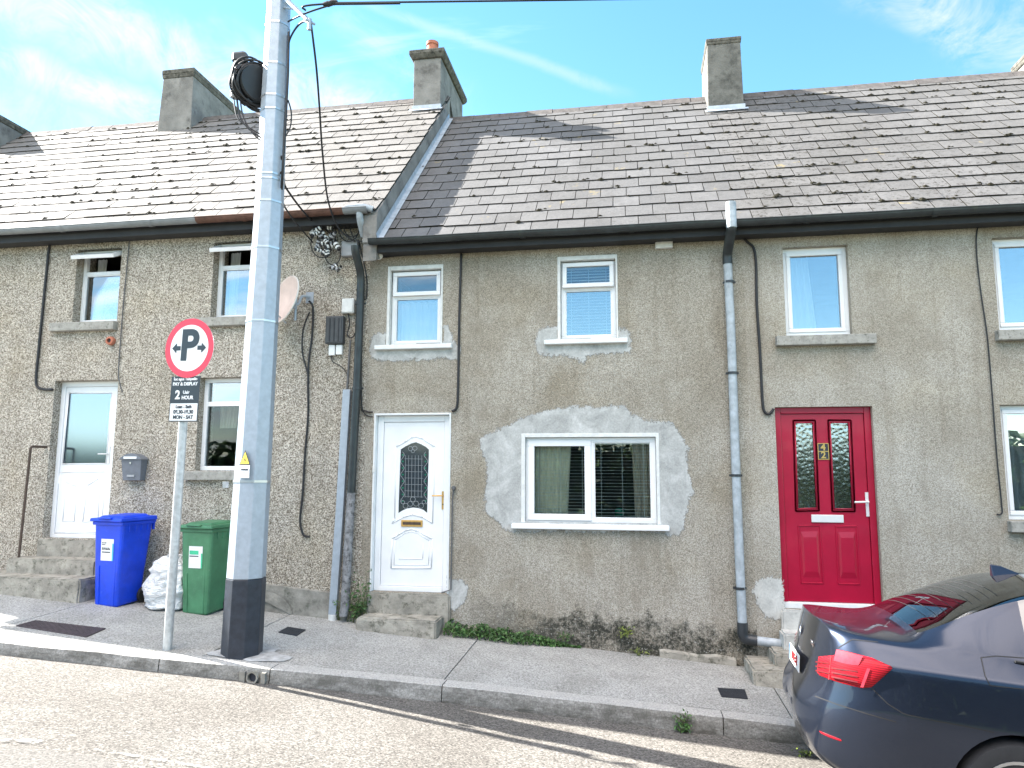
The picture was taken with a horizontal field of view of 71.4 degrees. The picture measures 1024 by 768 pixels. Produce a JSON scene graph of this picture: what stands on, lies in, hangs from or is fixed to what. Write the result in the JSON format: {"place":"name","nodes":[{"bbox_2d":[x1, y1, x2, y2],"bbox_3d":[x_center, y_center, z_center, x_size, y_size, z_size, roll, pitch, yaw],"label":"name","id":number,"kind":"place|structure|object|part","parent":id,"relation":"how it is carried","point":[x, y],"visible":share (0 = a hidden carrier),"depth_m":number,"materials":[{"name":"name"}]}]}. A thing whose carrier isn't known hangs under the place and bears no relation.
{"place":"outdoors","nodes":[
{"label":"outdoors","id":0,"kind":"place"},
{"bbox_2d":[0,594,792,718],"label":"pavement","id":1,"kind":"structure","parent":0,"point":[317,642],"depth_m":7.22,"materials":[{"name":"concrete"}]},
{"bbox_2d":[16,620,105,637],"bbox_3d":[-4.626,2.513,7.301,0.867,0.102,0.319,-1,-7,10],"label":"access cover","id":2,"kind":"object","parent":1,"relation":"on","point":[73,630],"visible":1,"depth_m":7.29,"materials":[{"name":"metal"}]},
{"bbox_2d":[90,513,156,606],"bbox_3d":[-4.675,2.095,8.542,0.488,1.060,0.605,-2,-8,18],"label":"wheelie bin","id":3,"kind":"object","parent":1,"relation":"on","point":[122,543],"visible":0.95,"depth_m":8.37,"materials":[{"name":"blue plastic"}]},
{"bbox_2d":[142,554,182,610],"bbox_3d":[-4.082,2.337,8.437,0.618,0.644,0.447,-1,-7,10],"label":"rubbish bag","id":4,"kind":"object","parent":1,"relation":"on","point":[154,587],"visible":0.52,"depth_m":8.27,"materials":[{"name":"white plastic"}]},
{"bbox_2d":[162,318,213,650],"bbox_3d":[-3.231,1.001,7.026,0.604,3.339,0.108,-2,-8,18],"label":"parking sign","id":5,"kind":"object","parent":1,"relation":"on","point":[189,349],"visible":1,"depth_m":7.09,"materials":[{"name":"metal"}]},
{"bbox_2d":[180,520,230,614],"bbox_3d":[-3.608,2.161,8.458,0.488,1.060,0.605,-2,-7,16],"label":"wheelie bin","id":6,"kind":"object","parent":1,"relation":"on","point":[205,550],"visible":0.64,"depth_m":8.26,"materials":[{"name":"green plastic"}]},
{"bbox_2d":[207,647,292,660],"bbox_3d":[-2.511,2.614,6.909,0.800,0.057,0.471,-1,-7,10],"label":"cement collar","id":7,"kind":"object","parent":1,"relation":"on","point":[268,654],"visible":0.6,"depth_m":6.82,"materials":[{"name":"grey concrete"}]},
{"bbox_2d":[220,0,314,659],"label":"utility pole","id":8,"kind":"object","parent":1,"relation":"on","point":[243,615],"visible":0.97,"depth_m":7.11,"materials":[{"name":"metal"}]},
{"bbox_2d":[229,51,262,140],"bbox_3d":[-2.732,-3.018,7.565,0.520,1.024,0.325,6,-9,-40],"label":"cable coil","id":9,"kind":"object","parent":8,"relation":"attached to","point":[245,81],"visible":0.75,"depth_m":7.50,"materials":[{"name":"black plastic"}]},
{"bbox_2d":[286,100,291,135],"bbox_3d":[-2.345,-2.778,7.478,0.076,0.421,0.028,6,-9,-38],"label":"overhead wire","id":10,"kind":"object","parent":8,"relation":"attached to","point":[291,118],"visible":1,"depth_m":7.49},
{"bbox_2d":[280,155,311,220],"bbox_3d":[-2.476,-2.183,8.184,0.086,0.213,1.588,1,-7,-3],"label":"overhead wire","id":11,"kind":"object","parent":8,"relation":"attached to","point":[297,204],"visible":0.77,"depth_m":8.24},
{"bbox_2d":[280,171,312,242],"bbox_3d":[-2.503,-1.992,8.172,0.118,0.243,1.611,1,-7,-4],"label":"overhead wire","id":12,"kind":"object","parent":8,"relation":"attached to","point":[295,221],"visible":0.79,"depth_m":8.46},
{"bbox_2d":[287,20,307,49],"bbox_3d":[-2.223,-3.646,7.411,0.028,0.228,0.465,7,-10,-43],"label":"overhead wire","id":13,"kind":"object","parent":8,"relation":"attached to","point":[296,27],"visible":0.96,"depth_m":7.49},
{"bbox_2d":[287,4,332,21],"bbox_3d":[-2.114,-3.837,7.368,0.647,0.081,0.101,-4,-8,28],"label":"overhead wire","id":14,"kind":"object","parent":8,"relation":"attached to","point":[316,9],"visible":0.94,"depth_m":7.29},
{"bbox_2d":[311,19,354,241],"bbox_3d":[-2.119,-2.735,8.051,0.260,1.730,1.882,0,-7,3],"label":"overhead wire","id":15,"kind":"object","parent":8,"relation":"attached to","point":[319,108],"visible":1,"depth_m":7.91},
{"bbox_2d":[301,0,600,10],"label":"overhead wire","id":16,"kind":"object","parent":8,"relation":"attached to","point":[331,2],"visible":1,"depth_m":7.24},
{"bbox_2d":[278,627,305,635],"bbox_3d":[-2.392,2.703,7.752,0.241,0.055,0.275,-1,-7,10],"label":"access cover","id":17,"kind":"object","parent":1,"relation":"on","point":[292,631],"visible":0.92,"depth_m":7.74,"materials":[{"name":"metal"}]},
{"bbox_2d":[334,600,339,619],"bbox_3d":[-2.024,2.646,8.348,0.159,0.252,0.158,3,-8,-23],"label":"weed","id":18,"kind":"object","parent":1,"relation":"on","point":[337,616],"visible":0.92,"depth_m":8.35,"materials":[{"name":"green plant"}]},
{"bbox_2d":[340,585,369,622],"bbox_3d":[-1.825,2.570,8.303,0.388,0.432,0.217,1,-7,-2],"label":"weed","id":19,"kind":"object","parent":1,"relation":"on","point":[354,616],"visible":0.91,"depth_m":8.30,"materials":[{"name":"green plant"}]},
{"bbox_2d":[353,569,371,613],"bbox_3d":[-1.746,2.412,8.273,0.228,0.552,0.204,2,-7,-11],"label":"weed","id":20,"kind":"object","parent":1,"relation":"on","point":[364,587],"visible":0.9,"depth_m":8.26,"materials":[{"name":"green plant"}]},
{"bbox_2d":[443,618,581,648],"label":"creeping weeds","id":21,"kind":"object","parent":1,"relation":"on","point":[516,637],"visible":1,"depth_m":7.95,"materials":[{"name":"green plant"}]},
{"bbox_2d":[557,631,573,642],"bbox_3d":[0.583,2.795,7.890,0.182,0.122,0.138,-2,-7,18],"label":"weed","id":22,"kind":"object","parent":1,"relation":"on","point":[566,636],"visible":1,"depth_m":7.90,"materials":[{"name":"green plant"}]},
{"bbox_2d":[629,647,651,656],"bbox_3d":[1.394,2.912,7.736,0.280,0.111,0.129,-2,-7,14],"label":"weed","id":23,"kind":"object","parent":1,"relation":"on","point":[638,654],"visible":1,"depth_m":7.73,"materials":[{"name":"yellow plant"}]},
{"bbox_2d":[718,688,747,698],"bbox_3d":[2.079,2.920,6.699,0.258,0.054,0.298,-1,-7,10],"label":"access cover","id":24,"kind":"object","parent":1,"relation":"on","point":[733,693],"visible":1,"depth_m":6.68,"materials":[{"name":"metal"}]},
{"bbox_2d":[0,655,831,767],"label":"road","id":25,"kind":"structure","parent":0,"point":[173,720],"depth_m":5.43,"materials":[{"name":"beige asphalt"}]},
{"bbox_2d":[0,746,118,767],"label":"road patch","id":26,"kind":"object","parent":25,"relation":"on","point":[17,757],"visible":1,"depth_m":4.30,"materials":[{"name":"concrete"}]},
{"bbox_2d":[0,738,209,767],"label":"road marking","id":27,"kind":"object","parent":25,"relation":"on","point":[22,740],"visible":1,"depth_m":4.54,"materials":[{"name":"grey paint"}]},
{"bbox_2d":[0,637,806,745],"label":"kerb","id":28,"kind":"structure","parent":25,"relation":"on","point":[706,721],"depth_m":6.39,"materials":[{"name":"concrete"}]},
{"bbox_2d":[239,670,266,683],"bbox_3d":[-2.363,2.674,6.494,0.250,0.116,0.065,-1,-7,10],"label":"drain outlet","id":29,"kind":"object","parent":28,"relation":"attached to","point":[252,676],"visible":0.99,"depth_m":6.48,"materials":[{"name":"concrete"}]},
{"bbox_2d":[672,709,695,732],"bbox_3d":[1.465,2.875,6.068,0.204,0.199,0.169,-1,-7,10],"label":"weed","id":30,"kind":"object","parent":25,"relation":"on","point":[686,726],"visible":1,"depth_m":6.05,"materials":[{"name":"green plant"}]},
{"bbox_2d":[791,747,812,756],"bbox_3d":[2.312,2.948,5.674,0.170,0.115,0.111,-2,-8,19],"label":"weed","id":31,"kind":"object","parent":25,"relation":"on","point":[807,753],"visible":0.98,"depth_m":5.67,"materials":[{"name":"green plant"}]},
{"bbox_2d":[782,564,1023,767],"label":"parked car","id":32,"kind":"object","parent":25,"relation":"on","point":[930,676],"visible":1,"depth_m":4.42,"materials":[{"name":"grey metal"}]},
{"bbox_3d":[3.184,1.521,5.110,0.872,0.406,1.320,3,-9,15],"label":"rear window","id":33,"kind":"part","parent":32,"relation":"part of","materials":[{"name":"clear glass"}]},
{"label":"side window","id":34,"kind":"part","parent":32,"relation":"part of","materials":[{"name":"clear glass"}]},
{"bbox_2d":[160,654,782,717],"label":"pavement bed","id":35,"kind":"object","parent":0,"point":[661,703],"depth_m":6.36,"materials":[{"name":"concrete"}]},
{"bbox_2d":[0,0,1023,131],"label":"sky","id":36,"kind":"structure","parent":0,"point":[65,64],"materials":[{"name":"blue"}]},
{"bbox_3d":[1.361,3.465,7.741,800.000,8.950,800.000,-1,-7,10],"label":"ground","id":37,"kind":"structure","parent":0,"visible":0},
{"bbox_2d":[0,115,174,568],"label":"terraced house","id":38,"kind":"structure","parent":37,"relation":"on","point":[42,173],"depth_m":10.50,"materials":[{"name":"stone"}]},
{"bbox_2d":[0,40,466,679],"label":"terraced house","id":39,"kind":"structure","parent":37,"relation":"on","point":[174,210],"depth_m":9.32,"materials":[{"name":"concrete"}]},
{"bbox_2d":[17,445,47,557],"bbox_3d":[-6.148,1.591,9.130,0.067,1.600,0.249,-3,-8,27],"label":"handrail","id":40,"kind":"object","parent":39,"relation":"on","point":[25,499],"visible":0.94,"depth_m":9.05,"materials":[{"name":"black metal"}]},
{"bbox_2d":[34,245,53,390],"bbox_3d":[-6.208,-0.963,9.565,0.290,2.129,0.029,-1,-7,10],"label":"cable","id":41,"kind":"object","parent":39,"relation":"attached to","point":[41,322],"visible":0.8,"depth_m":9.56,"materials":[{"name":"black rubber"}]},
{"bbox_2d":[55,386,117,533],"bbox_3d":[-5.627,0.992,9.374,0.909,1.921,0.108,-1,-7,10],"label":"door","id":42,"kind":"structure","parent":39,"relation":"in","point":[84,483],"depth_m":9.38,"materials":[{"name":"white plastic"}]},
{"bbox_2d":[70,250,121,321],"bbox_3d":[-5.530,-1.313,9.622,0.670,1.009,0.488,-1,-7,10],"label":"window","id":43,"kind":"structure","parent":39,"relation":"in","point":[100,289],"depth_m":9.67,"materials":[{"name":"white plastic"}]},
{"bbox_2d":[105,336,115,344],"bbox_3d":[-5.271,-0.567,9.344,0.120,0.120,0.060,-1,-7,10],"label":"wall vent","id":44,"kind":"object","parent":39,"relation":"attached to","point":[110,340],"depth_m":9.33,"materials":[{"name":"ceramic"}]},
{"bbox_2d":[118,240,129,391],"bbox_3d":[-5.090,-0.961,9.374,0.099,2.155,0.014,-1,-7,10],"label":"cable","id":45,"kind":"object","parent":39,"relation":"attached to","point":[122,316],"visible":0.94,"depth_m":9.37,"materials":[{"name":"black rubber"}]},
{"bbox_2d":[120,453,148,479],"bbox_3d":[-4.792,1.049,9.011,0.313,0.338,0.151,-1,-7,10],"label":"letterbox","id":46,"kind":"object","parent":39,"relation":"attached to","point":[134,466],"visible":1,"depth_m":8.97,"materials":[{"name":"grey paint"}]},
{"bbox_2d":[200,378,241,470],"bbox_3d":[-3.521,0.526,9.197,0.860,1.177,0.282,-1,-7,10],"label":"window","id":47,"kind":"structure","parent":39,"relation":"in","point":[229,411],"depth_m":9.15,"materials":[{"name":"white plastic"}]},
{"bbox_2d":[209,243,251,316],"bbox_3d":[-3.542,-1.347,9.288,0.670,1.009,0.488,-1,-7,10],"label":"window","id":48,"kind":"structure","parent":39,"relation":"in","point":[235,267],"depth_m":9.38,"materials":[{"name":"white plastic"}]},
{"bbox_2d":[278,276,313,323],"bbox_3d":[-2.754,-1.024,8.691,0.502,0.609,0.573,0,-7,1],"label":"satellite dish","id":49,"kind":"object","parent":39,"relation":"attached to","point":[289,290],"visible":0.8,"depth_m":8.73,"materials":[{"name":"paint"}]},
{"bbox_2d":[299,300,313,537],"bbox_3d":[-2.504,0.401,8.750,0.147,2.924,0.055,-1,-7,10],"label":"cable","id":50,"kind":"object","parent":49,"relation":"hanging from","point":[306,435],"visible":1,"depth_m":8.74,"materials":[{"name":"black rubber"}]},
{"bbox_2d":[301,312,309,383],"bbox_3d":[-2.569,-0.452,8.881,0.132,0.916,0.017,-1,-7,10],"label":"cable","id":51,"kind":"object","parent":39,"relation":"attached to","point":[302,343],"visible":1,"depth_m":8.89,"materials":[{"name":"black rubber"}]},
{"bbox_2d":[329,345,335,355],"bbox_3d":[-2.223,-0.417,8.812,0.078,0.132,0.048,-1,-7,10],"label":"fuse box","id":52,"kind":"object","parent":39,"relation":"attached to","point":[332,350],"visible":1,"depth_m":8.79,"materials":[{"name":"white plastic"}]},
{"bbox_2d":[309,226,361,272],"bbox_3d":[-2.136,-1.777,8.890,0.834,0.782,0.196,0,-7,1],"label":"cable clamp cluster","id":53,"kind":"object","parent":39,"relation":"attached to","point":[324,240],"visible":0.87,"depth_m":8.87,"materials":[{"name":"grey plastic"}]},
{"bbox_2d":[325,316,345,344],"bbox_3d":[-2.188,-0.667,8.808,0.232,0.348,0.104,-1,-7,10],"label":"meter cabinet","id":54,"kind":"object","parent":39,"relation":"attached to","point":[335,331],"visible":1,"depth_m":8.77,"materials":[{"name":"grey plastic"}]},
{"bbox_2d":[336,345,342,354],"bbox_3d":[-2.130,-0.421,8.796,0.077,0.122,0.048,-1,-7,10],"label":"fuse box","id":55,"kind":"object","parent":39,"relation":"attached to","point":[339,349],"visible":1,"depth_m":8.77,"materials":[{"name":"white plastic"}]},
{"bbox_2d":[328,389,351,620],"bbox_3d":[-2.068,1.454,8.526,0.198,2.791,0.128,-1,-7,10],"label":"cable trunking","id":56,"kind":"object","parent":39,"relation":"attached to","point":[340,500],"visible":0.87,"depth_m":8.50,"materials":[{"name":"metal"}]},
{"bbox_2d":[342,298,355,313],"bbox_3d":[-2.028,-0.966,8.833,0.163,0.188,0.076,-1,-7,10],"label":"junction box","id":57,"kind":"object","parent":39,"relation":"attached to","point":[348,305],"visible":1,"depth_m":8.80,"materials":[{"name":"white plastic"}]},
{"bbox_2d":[346,340,351,388],"bbox_3d":[-2.003,-0.237,8.740,0.042,0.619,0.042,-1,-7,10],"label":"conduit","id":58,"kind":"object","parent":39,"relation":"attached to","point":[348,368],"visible":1,"depth_m":8.74,"materials":[{"name":"grey plastic"}]},
{"bbox_2d":[347,313,354,337],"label":"cable","id":59,"kind":"object","parent":39,"relation":"attached to","point":[349,327],"visible":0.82,"depth_m":8.79,"materials":[{"name":"black rubber"}]},
{"bbox_2d":[339,245,365,616],"bbox_3d":[-1.927,0.518,8.480,0.201,4.415,0.322,-1,-7,10],"label":"downpipe","id":60,"kind":"object","parent":39,"relation":"attached to","point":[357,388],"visible":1,"depth_m":8.53,"materials":[{"name":"black metal"}]},
{"bbox_2d":[359,242,372,412],"bbox_3d":[-1.813,-0.731,8.787,0.262,2.181,0.016,-1,-7,10],"label":"cable","id":61,"kind":"object","parent":39,"relation":"attached to","point":[364,299],"visible":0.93,"depth_m":8.83,"materials":[{"name":"black rubber"}]},
{"bbox_2d":[356,97,757,733],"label":"terraced house","id":62,"kind":"structure","parent":37,"relation":"on","point":[574,449],"depth_m":8.36,"materials":[{"name":"grey concrete"}]},
{"bbox_2d":[380,422,444,586],"bbox_3d":[-1.181,1.422,8.513,0.770,1.931,0.108,-1,-7,10],"label":"door","id":63,"kind":"structure","parent":62,"relation":"in","point":[413,470],"depth_m":8.52,"materials":[{"name":"white plastic"}]},
{"bbox_2d":[391,270,440,344],"bbox_3d":[-1.156,-0.926,8.906,0.646,0.935,0.301,-1,-7,10],"label":"window","id":64,"kind":"structure","parent":62,"relation":"in","point":[421,322],"depth_m":8.95,"materials":[{"name":"white plastic"}]},
{"bbox_2d":[441,486,455,592],"bbox_3d":[-0.736,1.803,8.271,0.157,1.234,0.040,-1,-7,10],"label":"handrail","id":65,"kind":"object","parent":62,"relation":"on","point":[453,488],"visible":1,"depth_m":8.27,"materials":[{"name":"grey metal"}]},
{"bbox_2d":[452,253,461,411],"bbox_3d":[-0.662,-0.627,8.579,0.108,1.943,0.026,-1,-7,10],"label":"cable","id":66,"kind":"object","parent":62,"relation":"attached to","point":[458,349],"visible":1,"depth_m":8.56,"materials":[{"name":"black rubber"}]},
{"bbox_2d":[561,261,615,338],"bbox_3d":[0.911,-0.988,8.477,0.646,0.948,0.156,-1,-7,10],"label":"window","id":67,"kind":"structure","parent":62,"relation":"in","point":[610,286],"depth_m":8.48,"materials":[{"name":"white plastic"}]},
{"bbox_2d":[526,437,656,522],"bbox_3d":[0.922,1.123,8.336,1.489,0.974,0.372,-1,-7,8],"label":"window","id":68,"kind":"structure","parent":62,"relation":"in","point":[548,460],"depth_m":8.23,"materials":[{"name":"white plastic"}]},
{"bbox_2d":[617,626,634,637],"bbox_3d":[1.250,2.710,7.798,0.202,0.143,0.165,-1,-7,10],"label":"weed","id":69,"kind":"object","parent":62,"relation":"attached to","point":[624,632],"visible":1,"depth_m":7.79,"materials":[{"name":"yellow plant"}]},
{"bbox_2d":[655,241,672,248],"bbox_3d":[1.765,-1.629,8.275,0.197,0.106,0.066,-1,-7,10],"label":"junction box","id":70,"kind":"object","parent":62,"relation":"attached to","point":[665,245],"visible":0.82,"depth_m":8.24,"materials":[{"name":"white plastic"}]},
{"bbox_2d":[722,201,781,646],"bbox_3d":[2.589,0.387,7.691,0.466,4.794,0.403,-1,-7,10],"label":"downpipe","id":71,"kind":"object","parent":62,"relation":"attached to","point":[744,636],"visible":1,"depth_m":7.79,"materials":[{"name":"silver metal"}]},
{"bbox_2d":[701,36,1023,689],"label":"terraced house","id":72,"kind":"structure","parent":37,"relation":"on","point":[871,207],"depth_m":7.80,"materials":[{"name":"grey concrete"}]},
{"bbox_2d":[743,239,774,414],"bbox_3d":[2.767,-0.670,8.000,0.277,2.049,0.026,-1,-7,10],"label":"cable","id":73,"kind":"object","parent":72,"relation":"attached to","point":[758,328],"visible":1,"depth_m":7.99,"materials":[{"name":"black rubber"}]},
{"bbox_2d":[783,247,849,335],"bbox_3d":[3.439,-1.026,8.141,0.693,1.019,0.247,-1,-7,10],"label":"window","id":74,"kind":"structure","parent":72,"relation":"in","point":[799,309],"depth_m":8.10,"materials":[{"name":"white plastic"}]},
{"bbox_2d":[780,414,873,603],"bbox_3d":[3.421,1.332,7.731,0.879,2.019,0.111,-1,-7,10],"label":"door","id":75,"kind":"structure","parent":72,"relation":"in","point":[827,531],"depth_m":7.74,"materials":[{"name":"red plastic"}]},
{"bbox_2d":[975,227,1002,514],"bbox_3d":[5.067,-0.228,7.553,0.101,3.194,0.014,-1,-7,10],"label":"cable","id":76,"kind":"object","parent":72,"relation":"attached to","point":[990,374],"visible":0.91,"depth_m":7.53,"materials":[{"name":"black rubber"}]},
{"bbox_2d":[992,239,1023,329],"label":"window","id":77,"kind":"structure","parent":72,"relation":"in","point":[1005,243],"depth_m":7.72,"materials":[{"name":"white plastic"}]},
{"bbox_2d":[1000,405,1023,519],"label":"window","id":78,"kind":"structure","parent":72,"relation":"in","point":[1011,421],"depth_m":7.62,"materials":[{"name":"white plastic"}]}
]}

